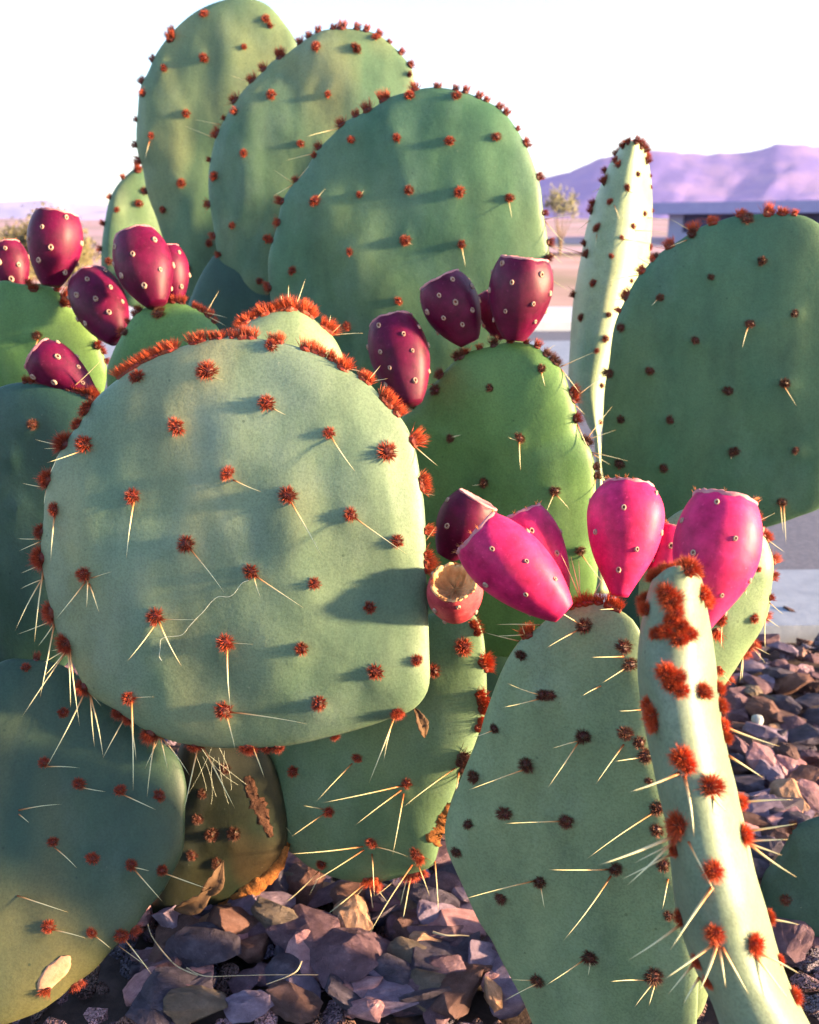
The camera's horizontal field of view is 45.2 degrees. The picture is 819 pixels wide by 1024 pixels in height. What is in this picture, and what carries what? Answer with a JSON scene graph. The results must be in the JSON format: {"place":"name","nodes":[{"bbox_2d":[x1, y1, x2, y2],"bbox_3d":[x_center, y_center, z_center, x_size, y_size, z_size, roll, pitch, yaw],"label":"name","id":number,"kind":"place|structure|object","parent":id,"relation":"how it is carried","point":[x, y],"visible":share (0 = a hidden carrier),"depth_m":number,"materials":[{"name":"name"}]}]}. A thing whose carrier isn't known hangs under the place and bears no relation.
{"place":"outdoors","nodes":[
{"label":"outdoors","id":0,"kind":"place"},
{"bbox_2d":[0,199,107,219],"bbox_3d":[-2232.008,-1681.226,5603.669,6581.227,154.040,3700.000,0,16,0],"label":"mountain range","id":1,"kind":"structure","parent":0,"point":[14,209],"depth_m":4770.22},
{"bbox_2d":[71,307,571,330],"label":"pavement","id":2,"kind":"structure","parent":0,"point":[556,318],"depth_m":5.49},
{"bbox_2d":[102,331,570,341],"bbox_3d":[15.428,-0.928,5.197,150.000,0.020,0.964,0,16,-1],"label":"road","id":3,"kind":"structure","parent":0,"point":[553,335],"depth_m":5.09,"materials":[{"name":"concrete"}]},
{"bbox_2d":[0,218,675,252],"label":"desert rise","id":4,"kind":"structure","parent":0,"point":[574,235],"depth_m":57.20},
{"bbox_2d":[29,253,653,306],"bbox_3d":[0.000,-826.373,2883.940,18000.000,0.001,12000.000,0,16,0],"label":"desert ground","id":5,"kind":"structure","parent":0,"point":[564,268],"depth_m":12.34,"materials":[{"name":"soil"}]},
{"bbox_2d":[0,216,37,279],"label":"bush","id":6,"kind":"object","parent":5,"relation":"on","point":[32,274],"visible":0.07,"depth_m":11.71,"materials":[{"name":"yellow plant"}]},
{"bbox_2d":[3,201,101,291],"bbox_3d":[-3.110,-2.321,8.676,0.862,0.817,1.238,0,16,0],"label":"bush","id":7,"kind":"object","parent":5,"relation":"on","point":[87,256],"visible":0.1,"depth_m":8.63,"materials":[{"name":"yellow plant"}]},
{"bbox_2d":[101,341,569,375],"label":"kerb","id":8,"kind":"structure","parent":5,"relation":"on","point":[561,349],"depth_m":4.11,"materials":[{"name":"concrete"}]},
{"bbox_2d":[543,183,582,256],"bbox_3d":[3.203,-6.264,21.097,0.856,1.512,1.060,-6,17,-20],"label":"tree","id":9,"kind":"object","parent":5,"relation":"on","point":[557,199],"visible":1,"depth_m":20.90,"materials":[{"name":"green plant"}]},
{"bbox_2d":[652,200,818,241],"bbox_3d":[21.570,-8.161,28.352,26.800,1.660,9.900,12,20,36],"label":"building","id":10,"kind":"structure","parent":5,"relation":"on","point":[684,213],"depth_m":31.35,"materials":[{"name":"paint"}]},
{"bbox_2d":[683,213,818,232],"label":"window","id":11,"kind":"structure","parent":10,"relation":"in","point":[688,218],"depth_m":31.93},
{"bbox_2d":[0,0,818,204],"label":"sky","id":12,"kind":"structure","parent":0,"point":[579,78],"materials":[{"name":"white"}]},
{"bbox_2d":[9,633,818,1023],"bbox_3d":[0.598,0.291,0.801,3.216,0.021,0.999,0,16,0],"label":"gravel","id":13,"kind":"structure","parent":0,"point":[802,979],"depth_m":0.68,"materials":[{"name":"gravel"}]},
{"bbox_2d":[0,207,201,1023],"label":"prickly pear","id":14,"kind":"object","parent":13,"relation":"on","point":[92,837],"visible":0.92,"depth_m":0.66,"materials":[{"name":"plant"}]},
{"bbox_2d":[122,966,156,1005],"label":"rock","id":15,"kind":"object","parent":13,"relation":"on","point":[131,990],"visible":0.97,"depth_m":0.66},
{"bbox_2d":[125,992,171,1023],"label":"rock","id":16,"kind":"object","parent":13,"relation":"on","point":[139,1011],"visible":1,"depth_m":0.64,"materials":[{"name":"stone"}]},
{"bbox_2d":[148,937,168,963],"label":"rock","id":17,"kind":"object","parent":13,"relation":"on","point":[156,954],"visible":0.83,"depth_m":0.69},
{"bbox_2d":[139,957,181,971],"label":"rock","id":18,"kind":"object","parent":13,"relation":"on","point":[166,962],"visible":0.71,"depth_m":0.68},
{"bbox_2d":[140,967,201,1013],"bbox_3d":[-0.158,0.320,0.657,0.042,0.014,0.038,7,17,-15],"label":"rock","id":19,"kind":"object","parent":13,"relation":"on","point":[160,983],"visible":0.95,"depth_m":0.66,"materials":[{"name":"stone"}]},
{"bbox_2d":[153,914,198,946],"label":"rock","id":20,"kind":"object","parent":13,"relation":"on","point":[162,933],"visible":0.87,"depth_m":0.71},
{"bbox_2d":[152,905,200,928],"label":"rock","id":21,"kind":"object","parent":13,"relation":"on","point":[167,917],"visible":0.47,"depth_m":0.72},
{"bbox_2d":[163,985,227,1023],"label":"rock","id":22,"kind":"object","parent":13,"relation":"on","point":[190,1004],"visible":1,"depth_m":0.64,"materials":[{"name":"stone"}]},
{"bbox_2d":[190,971,212,988],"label":"rock","id":23,"kind":"object","parent":13,"relation":"on","point":[206,982],"visible":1,"depth_m":0.66,"materials":[{"name":"stone"}]},
{"bbox_2d":[162,922,241,968],"bbox_3d":[-0.145,0.307,0.696,0.053,0.017,0.042,6,17,20],"label":"rock","id":24,"kind":"object","parent":13,"relation":"on","point":[199,944],"visible":0.99,"depth_m":0.69,"materials":[{"name":"stone"}]},
{"bbox_2d":[174,888,211,915],"bbox_3d":[-0.152,0.276,0.696,0.034,0.015,0.010,-30,25,0],"label":"dry leaf","id":25,"kind":"object","parent":24,"relation":"on","point":[194,905],"visible":1,"depth_m":0.70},
{"bbox_2d":[201,861,224,895],"bbox_3d":[-0.139,0.262,0.697,0.014,0.030,0.009,30,0,-25],"label":"dry leaf","id":26,"kind":"object","parent":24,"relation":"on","point":[215,881],"visible":1,"depth_m":0.70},
{"bbox_2d":[206,905,258,934],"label":"rock","id":27,"kind":"object","parent":13,"relation":"on","point":[236,920],"visible":0.84,"depth_m":0.71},
{"bbox_2d":[227,967,257,993],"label":"rock","id":28,"kind":"object","parent":13,"relation":"on","point":[236,984],"visible":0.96,"depth_m":0.67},
{"bbox_2d":[223,990,273,1023],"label":"rock","id":29,"kind":"object","parent":13,"relation":"on","point":[246,1006],"visible":1,"depth_m":0.64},
{"bbox_2d":[237,933,268,963],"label":"rock","id":30,"kind":"object","parent":13,"relation":"on","point":[254,948],"visible":1,"depth_m":0.69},
{"bbox_2d":[17,224,498,935],"bbox_3d":[-0.096,0.045,0.760,0.317,0.515,0.351,0,16,0],"label":"prickly pear","id":31,"kind":"object","parent":13,"relation":"on","point":[259,464],"visible":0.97,"depth_m":0.62,"materials":[{"name":"green plant"}]},
{"bbox_2d":[413,708,428,737],"bbox_3d":[0.007,0.137,0.642,0.008,0.022,0.008,-22,0,-25],"label":"dry leaf","id":32,"kind":"object","parent":31,"relation":"hanging from","point":[422,721],"visible":1,"depth_m":0.64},
{"bbox_2d":[253,962,268,987],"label":"rock","id":33,"kind":"object","parent":13,"relation":"on","point":[258,968],"visible":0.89,"depth_m":0.67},
{"bbox_2d":[232,891,295,907],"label":"rock","id":34,"kind":"object","parent":13,"relation":"on","point":[281,897],"visible":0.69,"depth_m":0.74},
{"bbox_2d":[251,896,297,928],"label":"rock","id":35,"kind":"object","parent":13,"relation":"on","point":[266,913],"visible":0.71,"depth_m":0.72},
{"bbox_2d":[264,864,289,892],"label":"rock","id":36,"kind":"object","parent":13,"relation":"on","point":[279,883],"visible":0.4,"depth_m":0.76,"materials":[{"name":"stone"}]},
{"bbox_2d":[264,952,300,985],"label":"rock","id":37,"kind":"object","parent":13,"relation":"on","point":[283,963],"visible":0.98,"depth_m":0.67,"materials":[{"name":"stone"}]},
{"bbox_2d":[265,978,322,1023],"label":"rock","id":38,"kind":"object","parent":13,"relation":"on","point":[294,1003],"visible":0.98,"depth_m":0.65,"materials":[{"name":"stone"}]},
{"bbox_2d":[265,903,339,950],"bbox_3d":[-0.077,0.305,0.712,0.054,0.020,0.044,0,14,24],"label":"rock","id":39,"kind":"object","parent":13,"relation":"on","point":[320,925],"visible":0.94,"depth_m":0.71,"materials":[{"name":"stone"}]},
{"bbox_2d":[285,929,319,981],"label":"rock","id":40,"kind":"object","parent":13,"relation":"on","point":[298,948],"visible":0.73,"depth_m":0.69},
{"bbox_2d":[285,975,320,998],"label":"rock","id":41,"kind":"object","parent":13,"relation":"on","point":[308,983],"visible":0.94,"depth_m":0.67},
{"bbox_2d":[286,862,325,904],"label":"rock","id":42,"kind":"object","parent":13,"relation":"on","point":[300,877],"visible":0.8,"depth_m":0.76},
{"bbox_2d":[307,879,346,908],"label":"rock","id":43,"kind":"object","parent":13,"relation":"on","point":[322,897],"visible":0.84,"depth_m":0.75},
{"bbox_2d":[95,0,575,613],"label":"prickly pear","id":44,"kind":"object","parent":13,"relation":"on","point":[355,180],"visible":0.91,"depth_m":1.04,"materials":[{"name":"plant"}]},
{"bbox_2d":[324,974,361,1011],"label":"rock","id":45,"kind":"object","parent":13,"relation":"on","point":[340,994],"visible":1,"depth_m":0.65,"materials":[{"name":"stone"}]},
{"bbox_2d":[310,927,379,988],"bbox_3d":[-0.045,0.310,0.688,0.058,0.026,0.056,-2,6,-15],"label":"rock","id":46,"kind":"object","parent":13,"relation":"on","point":[348,954],"visible":1,"depth_m":0.68,"materials":[{"name":"stone"}]},
{"bbox_2d":[329,881,368,904],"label":"rock","id":47,"kind":"object","parent":13,"relation":"on","point":[340,890],"visible":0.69,"depth_m":0.75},
{"bbox_2d":[332,894,373,930],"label":"rock","id":48,"kind":"object","parent":13,"relation":"on","point":[351,911],"visible":0.77,"depth_m":0.72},
{"bbox_2d":[344,976,382,1018],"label":"rock","id":49,"kind":"object","parent":13,"relation":"on","point":[361,987],"visible":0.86,"depth_m":0.66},
{"bbox_2d":[347,997,383,1022],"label":"rock","id":50,"kind":"object","parent":13,"relation":"on","point":[369,1009],"visible":1,"depth_m":0.64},
{"bbox_2d":[368,931,389,955],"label":"rock","id":51,"kind":"object","parent":13,"relation":"on","point":[381,943],"visible":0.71,"depth_m":0.69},
{"bbox_2d":[365,883,395,904],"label":"rock","id":52,"kind":"object","parent":13,"relation":"on","point":[378,898],"visible":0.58,"depth_m":0.74,"materials":[{"name":"stone"}]},
{"bbox_2d":[370,903,399,928],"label":"rock","id":53,"kind":"object","parent":13,"relation":"on","point":[385,913],"visible":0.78,"depth_m":0.73,"materials":[{"name":"stone"}]},
{"bbox_2d":[368,888,401,911],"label":"rock","id":54,"kind":"object","parent":13,"relation":"on","point":[378,906],"visible":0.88,"depth_m":0.74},
{"bbox_2d":[363,981,419,1017],"bbox_3d":[-0.011,0.323,0.654,0.041,0.012,0.025,1,16,4],"label":"rock","id":55,"kind":"object","parent":13,"relation":"on","point":[388,994],"visible":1,"depth_m":0.65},
{"bbox_2d":[373,953,412,984],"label":"rock","id":56,"kind":"object","parent":13,"relation":"on","point":[391,968],"visible":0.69,"depth_m":0.67,"materials":[{"name":"stone"}]},
{"bbox_2d":[384,908,420,941],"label":"rock","id":57,"kind":"object","parent":13,"relation":"on","point":[391,919],"visible":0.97,"depth_m":0.72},
{"bbox_2d":[391,916,417,939],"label":"rock","id":58,"kind":"object","parent":13,"relation":"on","point":[400,925],"visible":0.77,"depth_m":0.71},
{"bbox_2d":[394,889,416,909],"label":"rock","id":59,"kind":"object","parent":13,"relation":"on","point":[410,904],"visible":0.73,"depth_m":0.74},
{"bbox_2d":[387,936,426,962],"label":"rock","id":60,"kind":"object","parent":13,"relation":"on","point":[400,947],"visible":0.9,"depth_m":0.69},
{"bbox_2d":[393,986,451,1017],"bbox_3d":[0.009,0.325,0.657,0.045,0.018,0.034,-18,-8,-5],"label":"rock","id":61,"kind":"object","parent":13,"relation":"on","point":[426,998],"visible":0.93,"depth_m":0.65,"materials":[{"name":"stone"}]},
{"bbox_2d":[409,924,441,941],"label":"rock","id":62,"kind":"object","parent":13,"relation":"on","point":[418,935],"visible":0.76,"depth_m":0.70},
{"bbox_2d":[410,968,445,1011],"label":"rock","id":63,"kind":"object","parent":13,"relation":"on","point":[424,979],"visible":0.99,"depth_m":0.66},
{"bbox_2d":[406,882,459,907],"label":"rock","id":64,"kind":"object","parent":13,"relation":"on","point":[417,892],"visible":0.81,"depth_m":0.74,"materials":[{"name":"stone"}]},
{"bbox_2d":[407,925,463,941],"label":"rock","id":65,"kind":"object","parent":13,"relation":"on","point":[450,930],"visible":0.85,"depth_m":0.70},
{"bbox_2d":[417,899,455,924],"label":"rock","id":66,"kind":"object","parent":13,"relation":"on","point":[427,912],"visible":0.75,"depth_m":0.72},
{"bbox_2d":[423,1007,449,1023],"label":"rock","id":67,"kind":"object","parent":13,"relation":"on","point":[430,1016],"visible":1,"depth_m":0.64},
{"bbox_2d":[411,940,467,970],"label":"rock","id":68,"kind":"object","parent":13,"relation":"on","point":[420,958],"visible":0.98,"depth_m":0.68,"materials":[{"name":"stone"}]},
{"bbox_2d":[431,841,451,870],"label":"rock","id":69,"kind":"object","parent":13,"relation":"on","point":[442,858],"visible":0.23,"depth_m":0.80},
{"bbox_2d":[426,871,462,892],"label":"rock","id":70,"kind":"object","parent":13,"relation":"on","point":[447,881],"visible":0.69,"depth_m":0.76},
{"bbox_2d":[428,954,465,973],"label":"rock","id":71,"kind":"object","parent":13,"relation":"on","point":[447,964],"visible":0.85,"depth_m":0.67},
{"bbox_2d":[430,969,483,1019],"bbox_3d":[0.033,0.322,0.655,0.043,0.018,0.038,-7,7,-12],"label":"rock","id":72,"kind":"object","parent":13,"relation":"on","point":[455,1003],"visible":0.98,"depth_m":0.65,"materials":[{"name":"stone"}]},
{"bbox_2d":[433,908,485,938],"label":"rock","id":73,"kind":"object","parent":13,"relation":"on","point":[468,920],"visible":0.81,"depth_m":0.72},
{"bbox_2d":[455,931,480,986],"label":"rock","id":74,"kind":"object","parent":13,"relation":"on","point":[461,948],"visible":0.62,"depth_m":0.69,"materials":[{"name":"stone"}]},
{"bbox_2d":[468,939,498,981],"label":"rock","id":75,"kind":"object","parent":13,"relation":"on","point":[482,952],"visible":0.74,"depth_m":0.69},
{"bbox_2d":[484,976,502,1012],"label":"rock","id":76,"kind":"object","parent":13,"relation":"on","point":[493,995],"visible":1,"depth_m":0.65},
{"bbox_2d":[366,255,622,775],"bbox_3d":[0.071,0.036,0.824,0.206,0.488,0.091,2,16,8],"label":"prickly pear","id":77,"kind":"object","parent":13,"relation":"on","point":[497,421],"visible":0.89,"depth_m":0.77,"materials":[{"name":"plant"}]},
{"bbox_2d":[491,955,510,987],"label":"rock","id":78,"kind":"object","parent":13,"relation":"on","point":[503,977],"visible":0.31,"depth_m":0.67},
{"bbox_2d":[489,978,524,1019],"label":"rock","id":79,"kind":"object","parent":13,"relation":"on","point":[514,1006],"visible":0.66,"depth_m":0.65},
{"bbox_2d":[445,473,809,1023],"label":"prickly pear","id":80,"kind":"object","parent":13,"relation":"on","point":[599,838],"visible":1,"depth_m":0.54,"materials":[{"name":"plant"}]},
{"bbox_2d":[554,134,818,629],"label":"prickly pear","id":81,"kind":"object","parent":13,"relation":"on","point":[698,344],"visible":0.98,"depth_m":0.87,"materials":[{"name":"plant"}]},
{"bbox_2d":[726,735,748,754],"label":"rock","id":82,"kind":"object","parent":13,"relation":"on","point":[739,745],"visible":0.32,"depth_m":0.95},
{"bbox_2d":[724,706,750,722],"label":"rock","id":83,"kind":"object","parent":13,"relation":"on","point":[741,714],"visible":0.73,"depth_m":1.03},
{"bbox_2d":[724,690,751,716],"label":"rock","id":84,"kind":"object","parent":13,"relation":"on","point":[737,699],"visible":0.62,"depth_m":1.05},
{"bbox_2d":[734,774,764,792],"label":"rock","id":85,"kind":"object","parent":13,"relation":"on","point":[749,783],"visible":0.67,"depth_m":0.90,"materials":[{"name":"stone"}]},
{"bbox_2d":[739,660,764,673],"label":"rock","id":86,"kind":"object","parent":13,"relation":"on","point":[751,667],"visible":0.81,"depth_m":1.15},
{"bbox_2d":[742,811,773,827],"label":"rock","id":87,"kind":"object","parent":13,"relation":"on","point":[759,821],"visible":0.48,"depth_m":0.84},
{"bbox_2d":[743,675,774,693],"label":"rock","id":88,"kind":"object","parent":13,"relation":"on","point":[765,686],"visible":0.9,"depth_m":1.10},
{"bbox_2d":[745,741,776,774],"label":"rock","id":89,"kind":"object","parent":13,"relation":"on","point":[756,753],"visible":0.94,"depth_m":0.94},
{"bbox_2d":[745,696,779,725],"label":"rock","id":90,"kind":"object","parent":13,"relation":"on","point":[764,707],"visible":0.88,"depth_m":1.03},
{"bbox_2d":[742,794,785,817],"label":"rock","id":91,"kind":"object","parent":13,"relation":"on","point":[762,808],"visible":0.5,"depth_m":0.86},
{"bbox_2d":[742,721,788,742],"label":"rock","id":92,"kind":"object","parent":13,"relation":"on","point":[755,730],"visible":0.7,"depth_m":0.99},
{"bbox_2d":[750,835,783,863],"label":"rock","id":93,"kind":"object","parent":13,"relation":"on","point":[775,846],"visible":0.31,"depth_m":0.80,"materials":[{"name":"stone"}]},
{"bbox_2d":[752,759,785,781],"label":"rock","id":94,"kind":"object","parent":13,"relation":"on","point":[767,770],"visible":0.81,"depth_m":0.92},
{"bbox_2d":[761,827,788,841],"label":"rock","id":95,"kind":"object","parent":13,"relation":"on","point":[778,833],"visible":0.27,"depth_m":0.82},
{"bbox_2d":[747,796,803,813],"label":"rock","id":96,"kind":"object","parent":13,"relation":"on","point":[798,803],"visible":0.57,"depth_m":0.87,"materials":[{"name":"stone"}]},
{"bbox_2d":[762,667,794,678],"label":"rock","id":97,"kind":"object","parent":13,"relation":"on","point":[775,672],"visible":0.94,"depth_m":1.12,"materials":[{"name":"stone"}]},
{"bbox_2d":[766,641,797,656],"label":"rock","id":98,"kind":"object","parent":13,"relation":"on","point":[785,648],"visible":1,"depth_m":1.20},
{"bbox_2d":[772,742,799,759],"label":"rock","id":99,"kind":"object","parent":13,"relation":"on","point":[786,749],"visible":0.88,"depth_m":0.95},
{"bbox_2d":[772,694,801,714],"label":"rock","id":100,"kind":"object","parent":13,"relation":"on","point":[789,704],"visible":0.75,"depth_m":1.04,"materials":[{"name":"stone"}]},
{"bbox_2d":[767,709,806,723],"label":"rock","id":101,"kind":"object","parent":13,"relation":"on","point":[778,717],"visible":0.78,"depth_m":1.02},
{"bbox_2d":[760,816,818,936],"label":"prickly pear","id":102,"kind":"object","parent":13,"relation":"on","point":[786,895],"visible":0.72,"depth_m":0.71,"materials":[{"name":"plant"}]},
{"bbox_2d":[769,778,809,812],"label":"rock","id":103,"kind":"object","parent":13,"relation":"on","point":[788,787],"visible":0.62,"depth_m":0.89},
{"bbox_2d":[775,754,806,772],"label":"rock","id":104,"kind":"object","parent":13,"relation":"on","point":[789,764],"visible":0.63,"depth_m":0.94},
{"bbox_2d":[772,917,813,965],"bbox_3d":[0.264,0.307,0.715,0.057,0.018,0.045,-1,28,26],"label":"rock","id":105,"kind":"object","parent":13,"relation":"on","point":[794,942],"visible":0.55,"depth_m":0.70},
{"bbox_2d":[780,715,806,729],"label":"rock","id":106,"kind":"object","parent":13,"relation":"on","point":[794,721],"visible":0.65,"depth_m":1.01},
{"bbox_2d":[777,811,810,827],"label":"rock","id":107,"kind":"object","parent":13,"relation":"on","point":[797,816],"visible":0.38,"depth_m":0.84,"materials":[{"name":"stone"}]},
{"bbox_2d":[774,672,814,694],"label":"rock","id":108,"kind":"object","parent":13,"relation":"on","point":[792,683],"visible":0.94,"depth_m":1.10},
{"bbox_2d":[786,764,818,781],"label":"rock","id":109,"kind":"object","parent":13,"relation":"on","point":[808,772],"visible":0.66,"depth_m":0.92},
{"bbox_2d":[787,723,818,748],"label":"rock","id":110,"kind":"object","parent":13,"relation":"on","point":[806,735],"visible":0.58,"depth_m":0.98,"materials":[{"name":"stone"}]},
{"bbox_2d":[795,693,818,712],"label":"rock","id":111,"kind":"object","parent":13,"relation":"on","point":[806,701],"visible":0.71,"depth_m":1.06,"materials":[{"name":"stone"}]},
{"bbox_2d":[797,783,818,812],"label":"rock","id":112,"kind":"object","parent":13,"relation":"on","point":[808,795],"visible":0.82,"depth_m":0.88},
{"bbox_2d":[801,707,818,726],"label":"rock","id":113,"kind":"object","parent":13,"relation":"on","point":[811,715],"visible":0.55,"depth_m":1.04,"materials":[{"name":"stone"}]},
{"bbox_2d":[104,376,818,569],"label":"road","id":114,"kind":"structure","parent":0,"point":[798,545],"depth_m":1.75,"materials":[{"name":"asphalt"}]},
{"bbox_2d":[539,144,818,218],"bbox_3d":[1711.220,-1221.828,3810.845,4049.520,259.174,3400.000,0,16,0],"label":"mountain","id":115,"kind":"structure","parent":0,"point":[779,172],"depth_m":2814.36,"materials":[{"name":"stone"}]},
{"bbox_2d":[595,569,818,642],"bbox_3d":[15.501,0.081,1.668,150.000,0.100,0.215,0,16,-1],"label":"pavement","id":116,"kind":"structure","parent":0,"point":[797,591],"depth_m":1.33,"materials":[{"name":"concrete"}]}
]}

